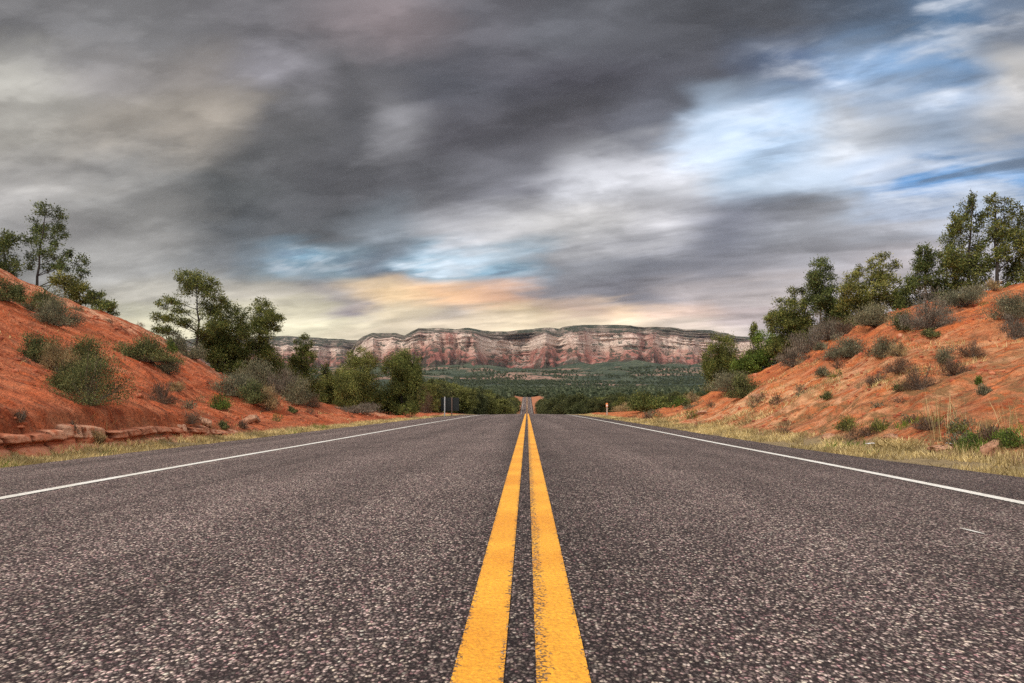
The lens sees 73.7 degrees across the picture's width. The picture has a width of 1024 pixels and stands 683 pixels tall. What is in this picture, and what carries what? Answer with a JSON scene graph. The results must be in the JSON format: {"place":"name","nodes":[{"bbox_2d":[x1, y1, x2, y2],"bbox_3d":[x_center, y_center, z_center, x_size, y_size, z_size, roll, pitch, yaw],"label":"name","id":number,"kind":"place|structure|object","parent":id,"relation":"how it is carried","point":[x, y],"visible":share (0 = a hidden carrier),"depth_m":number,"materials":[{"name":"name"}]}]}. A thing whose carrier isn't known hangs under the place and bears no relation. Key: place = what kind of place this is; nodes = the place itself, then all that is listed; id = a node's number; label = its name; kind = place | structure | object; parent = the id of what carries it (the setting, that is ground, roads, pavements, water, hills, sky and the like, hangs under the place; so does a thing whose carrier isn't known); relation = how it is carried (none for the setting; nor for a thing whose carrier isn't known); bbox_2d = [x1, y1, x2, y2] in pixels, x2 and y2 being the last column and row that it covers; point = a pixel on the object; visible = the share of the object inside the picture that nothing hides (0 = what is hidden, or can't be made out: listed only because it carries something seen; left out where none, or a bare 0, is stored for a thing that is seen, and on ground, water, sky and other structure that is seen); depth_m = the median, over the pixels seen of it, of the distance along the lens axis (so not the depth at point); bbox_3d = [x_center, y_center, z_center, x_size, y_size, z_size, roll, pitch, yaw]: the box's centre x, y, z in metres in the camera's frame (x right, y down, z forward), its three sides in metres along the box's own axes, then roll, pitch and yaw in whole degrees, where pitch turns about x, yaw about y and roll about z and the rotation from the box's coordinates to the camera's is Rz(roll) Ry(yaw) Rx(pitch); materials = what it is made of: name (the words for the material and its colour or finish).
{"place":"outdoors","nodes":[
{"label":"outdoors","id":0,"kind":"place"},
{"bbox_2d":[181,336,356,367],"bbox_3d":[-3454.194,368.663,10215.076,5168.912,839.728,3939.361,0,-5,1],"label":"mesa","id":1,"kind":"structure","parent":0,"point":[330,352],"depth_m":9264.76,"materials":[{"name":"beige stone"}]},
{"bbox_2d":[208,360,774,413],"bbox_3d":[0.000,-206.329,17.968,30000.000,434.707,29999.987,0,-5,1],"label":"ground","id":2,"kind":"structure","parent":0,"point":[594,369],"depth_m":4631.88,"materials":[{"name":"green plant"}]},
{"bbox_2d":[453,387,475,413],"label":"juniper tree","id":3,"kind":"object","parent":2,"relation":"on","point":[466,402],"visible":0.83,"depth_m":108.16,"materials":[{"name":"green plant"}]},
{"bbox_2d":[471,387,489,414],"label":"juniper tree","id":4,"kind":"object","parent":2,"relation":"on","point":[481,408],"visible":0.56,"depth_m":169.17,"materials":[{"name":"green plant"}]},
{"bbox_2d":[483,393,501,413],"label":"juniper tree","id":5,"kind":"object","parent":2,"relation":"on","point":[491,404],"visible":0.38,"depth_m":175.52,"materials":[{"name":"green plant"}]},
{"bbox_2d":[494,398,518,413],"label":"juniper tree","id":6,"kind":"object","parent":2,"relation":"on","point":[507,408],"visible":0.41,"depth_m":227.96,"materials":[{"name":"green plant"}]},
{"bbox_2d":[309,365,707,398],"bbox_3d":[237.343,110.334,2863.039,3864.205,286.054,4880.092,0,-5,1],"label":"forest","id":7,"kind":"object","parent":2,"relation":"on","point":[549,391],"visible":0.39,"depth_m":3068.61,"materials":[{"name":"green plant"}]},
{"bbox_2d":[560,392,587,413],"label":"juniper tree","id":8,"kind":"object","parent":2,"relation":"on","point":[571,402],"visible":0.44,"depth_m":155.83,"materials":[{"name":"green plant"}]},
{"bbox_2d":[593,397,612,412],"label":"juniper tree","id":9,"kind":"object","parent":2,"relation":"on","point":[600,406],"visible":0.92,"depth_m":88.17,"materials":[{"name":"green plant"}]},
{"bbox_2d":[0,397,1023,682],"bbox_3d":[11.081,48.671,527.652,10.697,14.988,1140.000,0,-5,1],"label":"road","id":10,"kind":"structure","parent":0,"point":[362,555],"depth_m":2.69,"materials":[{"name":"grey asphalt"}]},
{"bbox_2d":[0,405,522,498],"bbox_3d":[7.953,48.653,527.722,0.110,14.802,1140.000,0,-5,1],"label":"edge line","id":11,"kind":"object","parent":10,"relation":"on","point":[31,492],"visible":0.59,"depth_m":6.66,"materials":[{"name":"white paint"}]},
{"bbox_2d":[450,414,525,682],"bbox_3d":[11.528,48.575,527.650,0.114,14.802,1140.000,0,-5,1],"label":"line","id":12,"kind":"object","parent":10,"relation":"on","point":[481,655],"visible":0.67,"depth_m":2.05,"materials":[{"name":"yellow paint"}]},
{"bbox_2d":[527,414,590,682],"bbox_3d":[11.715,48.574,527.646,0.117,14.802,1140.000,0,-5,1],"label":"line","id":13,"kind":"object","parent":10,"relation":"on","point":[560,654],"visible":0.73,"depth_m":2.05,"materials":[{"name":"yellow paint"}]},
{"bbox_2d":[530,400,1023,503],"bbox_3d":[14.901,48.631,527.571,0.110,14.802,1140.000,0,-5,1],"label":"edge line","id":14,"kind":"object","parent":10,"relation":"on","point":[967,491],"visible":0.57,"depth_m":6.29,"materials":[{"name":"white paint"}]},
{"bbox_2d":[0,268,1023,476],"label":"roadside ground","id":15,"kind":"structure","parent":0,"point":[47,410],"depth_m":15.32,"materials":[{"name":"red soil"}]},
{"bbox_2d":[0,228,24,276],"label":"tree","id":16,"kind":"object","parent":15,"relation":"on","point":[13,263],"visible":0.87,"depth_m":29.86,"materials":[{"name":"green plant"}]},
{"bbox_2d":[0,272,29,302],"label":"dark shrub","id":17,"kind":"object","parent":15,"relation":"on","point":[14,292],"visible":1,"depth_m":19.36,"materials":[{"name":"green plant"}]},
{"bbox_2d":[16,327,73,363],"bbox_3d":[-10.668,0.100,15.415,1.452,0.851,1.187,0,-5,1],"label":"dark shrub","id":18,"kind":"object","parent":15,"relation":"on","point":[35,346],"visible":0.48,"depth_m":15.18,"materials":[{"name":"green plant"}]},
{"bbox_2d":[16,284,75,312],"bbox_3d":[-14.758,-1.368,21.528,1.782,0.959,1.630,0,-5,1],"label":"dark shrub","id":19,"kind":"object","parent":15,"relation":"on","point":[37,297],"visible":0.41,"depth_m":21.37,"materials":[{"name":"green plant"}]},
{"bbox_2d":[20,199,92,294],"bbox_3d":[-20.110,-4.015,30.489,4.256,4.348,2.579,-2,-5,24],"label":"tree","id":20,"kind":"object","parent":15,"relation":"on","point":[37,230],"visible":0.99,"depth_m":30.56,"materials":[{"name":"green plant"}]},
{"bbox_2d":[36,338,81,372],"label":"dry shrub","id":21,"kind":"object","parent":15,"relation":"on","point":[49,359],"visible":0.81,"depth_m":13.20,"materials":[{"name":"beige plant"}]},
{"bbox_2d":[27,287,91,327],"bbox_3d":[-12.952,-1.003,19.565,1.598,1.189,1.578,0,-5,1],"label":"sagebrush","id":22,"kind":"object","parent":15,"relation":"on","point":[50,313],"visible":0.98,"depth_m":19.38,"materials":[{"name":"green plant"}]},
{"bbox_2d":[42,357,88,391],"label":"dark shrub","id":23,"kind":"object","parent":15,"relation":"on","point":[56,377],"visible":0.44,"depth_m":11.77,"materials":[{"name":"green plant"}]},
{"bbox_2d":[46,269,93,305],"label":"shrubby tree","id":24,"kind":"object","parent":15,"relation":"on","point":[75,289],"visible":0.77,"depth_m":29.22,"materials":[{"name":"green plant"}]},
{"bbox_2d":[60,332,118,368],"bbox_3d":[-10.145,0.215,16.045,1.843,0.912,1.373,0,-5,1],"label":"dark shrub","id":25,"kind":"object","parent":15,"relation":"on","point":[84,347],"visible":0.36,"depth_m":15.83,"materials":[{"name":"green plant"}]},
{"bbox_2d":[35,341,146,405],"bbox_3d":[-6.960,0.535,11.443,1.736,1.087,1.614,0,-5,1],"label":"dark shrub","id":26,"kind":"object","parent":15,"relation":"on","point":[88,390],"visible":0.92,"depth_m":11.20,"materials":[{"name":"green plant"}]},
{"bbox_2d":[82,289,120,316],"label":"shrubby tree","id":27,"kind":"object","parent":15,"relation":"on","point":[94,299],"visible":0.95,"depth_m":29.16,"materials":[{"name":"green plant"}]},
{"bbox_2d":[0,424,239,458],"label":"rock ledge","id":28,"kind":"object","parent":15,"relation":"on","point":[37,441],"visible":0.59,"depth_m":10.17,"materials":[{"name":"stone"}]},
{"bbox_2d":[179,410,206,424],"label":"dead shrub","id":29,"kind":"object","parent":28,"relation":"on","point":[193,419],"visible":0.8,"depth_m":13.91,"materials":[{"name":"brown plant"}]},
{"bbox_2d":[111,330,187,363],"bbox_3d":[-10.926,0.115,20.604,2.201,1.040,2.235,-3,-6,32],"label":"dark shrub","id":30,"kind":"object","parent":15,"relation":"on","point":[150,351],"visible":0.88,"depth_m":20.45,"materials":[{"name":"green plant"}]},
{"bbox_2d":[142,378,184,403],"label":"dead shrub","id":31,"kind":"object","parent":15,"relation":"on","point":[161,397],"visible":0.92,"depth_m":14.44,"materials":[{"name":"brown plant"}]},
{"bbox_2d":[152,353,182,374],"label":"sagebrush","id":32,"kind":"object","parent":15,"relation":"on","point":[167,367],"visible":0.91,"depth_m":20.73,"materials":[{"name":"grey plant"}]},
{"bbox_2d":[162,332,191,349],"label":"sagebrush","id":33,"kind":"object","parent":15,"relation":"on","point":[177,341],"visible":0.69,"depth_m":28.79,"materials":[{"name":"green plant"}]},
{"bbox_2d":[147,267,233,346],"bbox_3d":[-16.460,-1.178,34.950,3.718,5.239,4.436,3,-6,-33],"label":"pine tree","id":34,"kind":"object","parent":15,"relation":"on","point":[195,282],"visible":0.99,"depth_m":34.34,"materials":[{"name":"green plant"}]},
{"bbox_2d":[177,343,208,359],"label":"sagebrush","id":35,"kind":"object","parent":15,"relation":"on","point":[195,352],"visible":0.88,"depth_m":28.79,"materials":[{"name":"green plant"}]},
{"bbox_2d":[207,393,233,409],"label":"green shrub","id":36,"kind":"object","parent":15,"relation":"on","point":[224,403],"visible":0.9,"depth_m":18.43,"materials":[{"name":"green plant"}]},
{"bbox_2d":[191,297,262,376],"bbox_3d":[-15.048,-0.086,36.175,3.517,4.521,3.439,0,-5,1],"label":"juniper tree","id":37,"kind":"object","parent":15,"relation":"on","point":[225,346],"visible":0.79,"depth_m":35.69,"materials":[{"name":"green plant"}]},
{"bbox_2d":[207,368,259,395],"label":"sagebrush","id":38,"kind":"object","parent":15,"relation":"on","point":[229,387],"visible":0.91,"depth_m":23.58,"materials":[{"name":"green plant"}]},
{"bbox_2d":[227,355,279,387],"bbox_3d":[-12.070,1.417,32.022,2.837,1.630,3.214,0,-5,1],"label":"sagebrush","id":39,"kind":"object","parent":15,"relation":"on","point":[260,373],"visible":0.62,"depth_m":31.52,"materials":[{"name":"green plant"}]},
{"bbox_2d":[236,377,271,403],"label":"dark shrub","id":40,"kind":"object","parent":15,"relation":"on","point":[249,395],"visible":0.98,"depth_m":23.07,"materials":[{"name":"green plant"}]},
{"bbox_2d":[226,296,293,387],"bbox_3d":[-13.854,0.115,37.483,3.720,5.378,2.908,1,-5,-10],"label":"pine tree","id":41,"kind":"object","parent":15,"relation":"on","point":[265,321],"visible":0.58,"depth_m":37.30,"materials":[{"name":"green plant"}]},
{"bbox_2d":[258,384,281,410],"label":"dry shrub","id":42,"kind":"object","parent":15,"relation":"on","point":[271,403],"visible":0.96,"depth_m":23.19,"materials":[{"name":"beige plant"}]},
{"bbox_2d":[264,363,300,394],"bbox_3d":[-10.626,1.723,31.359,2.111,1.676,1.833,0,-5,1],"label":"dry brush","id":43,"kind":"object","parent":15,"relation":"on","point":[281,385],"visible":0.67,"depth_m":31.13,"materials":[{"name":"grey plant"}]},
{"bbox_2d":[279,375,316,404],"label":"sagebrush","id":44,"kind":"object","parent":15,"relation":"on","point":[295,397],"visible":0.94,"depth_m":30.13,"materials":[{"name":"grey plant"}]},
{"bbox_2d":[285,333,330,402],"bbox_3d":[-11.784,1.589,39.233,2.766,4.444,3.951,3,-6,-28],"label":"pine tree","id":45,"kind":"object","parent":15,"relation":"on","point":[299,362],"visible":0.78,"depth_m":38.76,"materials":[{"name":"green plant"}]},
{"bbox_2d":[318,363,363,407],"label":"juniper tree","id":46,"kind":"object","parent":15,"relation":"on","point":[341,388],"visible":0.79,"depth_m":42.39,"materials":[{"name":"green plant"}]},
{"bbox_2d":[333,402,385,413],"bbox_3d":[-7.352,3.099,32.477,2.953,0.653,2.587,-4,-6,38],"label":"dry brush","id":47,"kind":"object","parent":15,"relation":"on","point":[365,408],"visible":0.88,"depth_m":32.08,"materials":[{"name":"grey plant"}]},
{"bbox_2d":[338,344,389,410],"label":"juniper tree","id":48,"kind":"object","parent":15,"relation":"on","point":[361,376],"visible":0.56,"depth_m":44.68,"materials":[{"name":"green plant"}]},
{"bbox_2d":[373,346,430,416],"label":"juniper tree","id":49,"kind":"object","parent":15,"relation":"on","point":[406,374],"visible":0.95,"depth_m":45.30,"materials":[{"name":"green plant"}]},
{"bbox_2d":[418,386,433,412],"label":"dead shrub","id":50,"kind":"object","parent":15,"relation":"on","point":[427,405],"visible":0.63,"depth_m":62.67,"materials":[{"name":"brown plant"}]},
{"bbox_2d":[409,382,443,411],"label":"juniper tree","id":51,"kind":"object","parent":15,"relation":"on","point":[431,387],"visible":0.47,"depth_m":69.78,"materials":[{"name":"green plant"}]},
{"bbox_2d":[441,397,458,415],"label":"road sign","id":52,"kind":"object","parent":15,"relation":"on","point":[451,404],"visible":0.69,"depth_m":46.90,"materials":[{"name":"grey metal"}]},
{"bbox_2d":[0,314,1023,477],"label":"verge grass","id":53,"kind":"structure","parent":15,"relation":"on","point":[719,427],"depth_m":12.01,"materials":[{"name":"yellow plant"}]},
{"bbox_2d":[1,411,1023,467],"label":"green grass","id":54,"kind":"structure","parent":15,"relation":"on","point":[916,418],"depth_m":9.77,"materials":[{"name":"green plant"}]},
{"bbox_2d":[624,390,668,411],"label":"juniper shrub","id":55,"kind":"object","parent":15,"relation":"on","point":[644,402],"visible":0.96,"depth_m":39.24,"materials":[{"name":"green plant"}]},
{"bbox_2d":[697,330,738,395],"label":"juniper tree","id":56,"kind":"object","parent":15,"relation":"on","point":[721,359],"visible":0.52,"depth_m":41.27,"materials":[{"name":"green plant"}]},
{"bbox_2d":[699,369,755,391],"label":"sagebrush","id":57,"kind":"object","parent":15,"relation":"on","point":[724,385],"visible":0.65,"depth_m":30.27,"materials":[{"name":"green plant"}]},
{"bbox_2d":[722,369,764,398],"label":"dark shrub","id":58,"kind":"object","parent":15,"relation":"on","point":[740,390],"visible":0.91,"depth_m":24.23,"materials":[{"name":"green plant"}]},
{"bbox_2d":[729,351,759,374],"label":"shrubby tree","id":59,"kind":"object","parent":15,"relation":"on","point":[743,363],"visible":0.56,"depth_m":35.52,"materials":[{"name":"green plant"}]},
{"bbox_2d":[739,321,765,373],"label":"pine tree","id":60,"kind":"object","parent":15,"relation":"on","point":[753,327],"visible":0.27,"depth_m":37.83,"materials":[{"name":"green plant"}]},
{"bbox_2d":[748,329,785,371],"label":"shrubby tree","id":61,"kind":"object","parent":15,"relation":"on","point":[762,360],"visible":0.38,"depth_m":36.23,"materials":[{"name":"green plant"}]},
{"bbox_2d":[762,286,816,356],"bbox_3d":[13.639,-0.852,34.322,2.990,4.073,3.041,0,-5,1],"label":"pine tree","id":62,"kind":"object","parent":15,"relation":"on","point":[783,319],"visible":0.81,"depth_m":33.61,"materials":[{"name":"green plant"}]},
{"bbox_2d":[776,341,808,366],"bbox_3d":[11.332,0.527,27.597,1.380,1.076,1.476,-3,-6,28],"label":"dry brush","id":63,"kind":"object","parent":15,"relation":"on","point":[793,355],"visible":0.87,"depth_m":27.43,"materials":[{"name":"grey plant"}]},
{"bbox_2d":[780,321,829,352],"bbox_3d":[12.513,-0.183,29.020,2.125,1.420,1.845,0,-5,1],"label":"dry brush","id":64,"kind":"object","parent":15,"relation":"on","point":[800,345],"visible":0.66,"depth_m":28.73,"materials":[{"name":"grey plant"}]},
{"bbox_2d":[797,254,839,338],"bbox_3d":[15.148,-1.903,33.542,2.162,4.666,3.633,-3,-6,30],"label":"pine tree","id":65,"kind":"object","parent":15,"relation":"on","point":[822,297],"visible":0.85,"depth_m":32.71,"materials":[{"name":"green plant"}]},
{"bbox_2d":[803,309,847,340],"bbox_3d":[13.469,-0.749,29.210,1.877,1.472,2.126,-5,-7,43],"label":"dry brush","id":66,"kind":"object","parent":15,"relation":"on","point":[831,327],"visible":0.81,"depth_m":29.05,"materials":[{"name":"grey plant"}]},
{"bbox_2d":[822,299,857,328],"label":"shrubby tree","id":67,"kind":"object","parent":15,"relation":"on","point":[839,315],"visible":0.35,"depth_m":31.89,"materials":[{"name":"green plant"}]},
{"bbox_2d":[816,333,872,357],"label":"sagebrush","id":68,"kind":"object","parent":15,"relation":"on","point":[850,347],"visible":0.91,"depth_m":20.43,"materials":[{"name":"green plant"}]},
{"bbox_2d":[831,414,862,431],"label":"weed","id":69,"kind":"object","parent":15,"relation":"on","point":[843,424],"visible":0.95,"depth_m":11.93,"materials":[{"name":"green plant"}]},
{"bbox_2d":[834,263,870,329],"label":"pine tree","id":70,"kind":"object","parent":15,"relation":"on","point":[846,301],"visible":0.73,"depth_m":31.50,"materials":[{"name":"green plant"}]},
{"bbox_2d":[841,299,897,327],"bbox_3d":[13.706,-1.075,26.091,2.201,1.084,2.408,0,-5,1],"label":"sagebrush","id":71,"kind":"object","parent":15,"relation":"on","point":[872,316],"visible":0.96,"depth_m":25.62,"materials":[{"name":"green plant"}]},
{"bbox_2d":[862,369,890,384],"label":"dead shrub","id":72,"kind":"object","parent":15,"relation":"on","point":[871,382],"visible":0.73,"depth_m":14.37,"materials":[{"name":"brown plant"}]},
{"bbox_2d":[867,415,892,432],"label":"weed","id":73,"kind":"object","parent":15,"relation":"on","point":[879,425],"visible":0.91,"depth_m":10.99,"materials":[{"name":"green plant"}]},
{"bbox_2d":[861,251,904,309],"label":"pine tree","id":74,"kind":"object","parent":15,"relation":"on","point":[878,280],"visible":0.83,"depth_m":30.95,"materials":[{"name":"green plant"}]},
{"bbox_2d":[867,334,899,357],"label":"sagebrush","id":75,"kind":"object","parent":15,"relation":"on","point":[880,350],"visible":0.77,"depth_m":18.66,"materials":[{"name":"green plant"}]},
{"bbox_2d":[884,341,907,356],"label":"dry shrub","id":76,"kind":"object","parent":15,"relation":"on","point":[900,350],"visible":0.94,"depth_m":15.54,"materials":[{"name":"beige plant"}]},
{"bbox_2d":[875,354,921,373],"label":"dead shrub","id":77,"kind":"object","parent":15,"relation":"on","point":[899,367],"visible":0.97,"depth_m":14.32,"materials":[{"name":"brown plant"}]},
{"bbox_2d":[890,307,913,330],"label":"dark shrub","id":78,"kind":"object","parent":15,"relation":"on","point":[899,322],"visible":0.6,"depth_m":20.25,"materials":[{"name":"green plant"}]},
{"bbox_2d":[887,282,924,310],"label":"shrubby tree","id":79,"kind":"object","parent":15,"relation":"on","point":[901,301],"visible":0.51,"depth_m":30.24,"materials":[{"name":"green plant"}]},
{"bbox_2d":[895,357,942,389],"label":"dead shrub","id":80,"kind":"object","parent":15,"relation":"on","point":[919,384],"visible":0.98,"depth_m":12.17,"materials":[{"name":"brown plant"}]},
{"bbox_2d":[900,242,944,303],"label":"pine tree","id":81,"kind":"object","parent":15,"relation":"on","point":[926,263],"visible":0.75,"depth_m":29.68,"materials":[{"name":"green plant"}]},
{"bbox_2d":[903,412,946,430],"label":"dead shrub","id":82,"kind":"object","parent":15,"relation":"on","point":[924,424],"visible":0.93,"depth_m":10.01,"materials":[{"name":"brown plant"}]},
{"bbox_2d":[887,285,969,329],"bbox_3d":[11.832,-0.971,19.439,2.140,1.296,2.091,0,-5,1],"label":"dry brush","id":83,"kind":"object","parent":15,"relation":"on","point":[926,319],"visible":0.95,"depth_m":19.21,"materials":[{"name":"grey plant"}]},
{"bbox_2d":[917,327,941,337],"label":"dark shrub","id":84,"kind":"object","parent":15,"relation":"on","point":[929,333],"visible":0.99,"depth_m":18.41,"materials":[{"name":"green plant"}]},
{"bbox_2d":[924,276,951,301],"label":"shrubby tree","id":85,"kind":"object","parent":15,"relation":"on","point":[943,282],"visible":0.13,"depth_m":29.21,"materials":[{"name":"green plant"}]},
{"bbox_2d":[926,389,953,440],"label":"dry grass tuft","id":86,"kind":"object","parent":15,"relation":"on","point":[933,420],"visible":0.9,"depth_m":9.64,"materials":[{"name":"beige plant"}]},
{"bbox_2d":[932,347,959,364],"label":"sagebrush","id":87,"kind":"object","parent":15,"relation":"on","point":[943,354],"visible":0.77,"depth_m":14.29,"materials":[{"name":"green plant"}]},
{"bbox_2d":[933,356,974,375],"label":"dead shrub","id":88,"kind":"object","parent":15,"relation":"on","point":[951,368],"visible":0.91,"depth_m":12.53,"materials":[{"name":"brown plant"}]},
{"bbox_2d":[942,419,968,433],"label":"weed","id":89,"kind":"object","parent":15,"relation":"on","point":[958,427],"visible":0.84,"depth_m":9.64,"materials":[{"name":"green plant"}]},
{"bbox_2d":[924,285,991,308],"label":"sagebrush","id":90,"kind":"object","parent":15,"relation":"on","point":[966,297],"visible":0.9,"depth_m":21.70,"materials":[{"name":"green plant"}]},
{"bbox_2d":[934,189,998,293],"bbox_3d":[19.203,-4.049,28.938,2.274,5.136,2.918,-2,-6,26],"label":"pine tree","id":91,"kind":"object","parent":15,"relation":"on","point":[959,264],"visible":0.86,"depth_m":28.83,"materials":[{"name":"green plant"}]},
{"bbox_2d":[951,336,990,356],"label":"dead shrub","id":92,"kind":"object","parent":15,"relation":"on","point":[966,352],"visible":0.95,"depth_m":13.93,"materials":[{"name":"brown plant"}]},
{"bbox_2d":[957,429,984,449],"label":"green shrub","id":93,"kind":"object","parent":15,"relation":"on","point":[973,438],"visible":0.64,"depth_m":8.72,"materials":[{"name":"green plant"}]},
{"bbox_2d":[980,440,1003,456],"bbox_3d":[5.831,1.312,8.289,0.312,0.219,0.207,-9,-9,-20],"label":"rock","id":94,"kind":"object","parent":15,"relation":"on","point":[989,448],"visible":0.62,"depth_m":8.22,"materials":[{"name":"beige stone"}]},
{"bbox_2d":[974,286,1023,320],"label":"sagebrush","id":95,"kind":"object","parent":15,"relation":"on","point":[1007,305],"visible":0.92,"depth_m":16.69,"materials":[{"name":"green plant"}]},
{"bbox_2d":[984,446,1013,465],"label":"dry grass tuft","id":96,"kind":"object","parent":15,"relation":"on","point":[996,458],"visible":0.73,"depth_m":7.62,"materials":[{"name":"beige plant"}]},
{"bbox_2d":[982,191,1023,289],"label":"pine tree","id":97,"kind":"object","parent":15,"relation":"on","point":[1014,271],"visible":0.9,"depth_m":28.42,"materials":[{"name":"green plant"}]},
{"bbox_2d":[987,427,1023,448],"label":"green shrub","id":98,"kind":"object","parent":15,"relation":"on","point":[1007,434],"visible":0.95,"depth_m":8.22,"materials":[{"name":"green plant"}]},
{"bbox_2d":[996,311,1023,339],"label":"dry brush","id":99,"kind":"object","parent":15,"relation":"on","point":[1017,328],"visible":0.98,"depth_m":15.28,"materials":[{"name":"grey plant"}]},
{"bbox_2d":[0,0,1023,339],"label":"sky","id":100,"kind":"structure","parent":0,"point":[358,169],"materials":[{"name":"grey"}]},
{"bbox_2d":[338,325,770,368],"bbox_3d":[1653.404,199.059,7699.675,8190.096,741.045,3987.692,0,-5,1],"label":"mesa","id":101,"kind":"structure","parent":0,"point":[540,348],"depth_m":6839.26,"materials":[{"name":"beige stone"}]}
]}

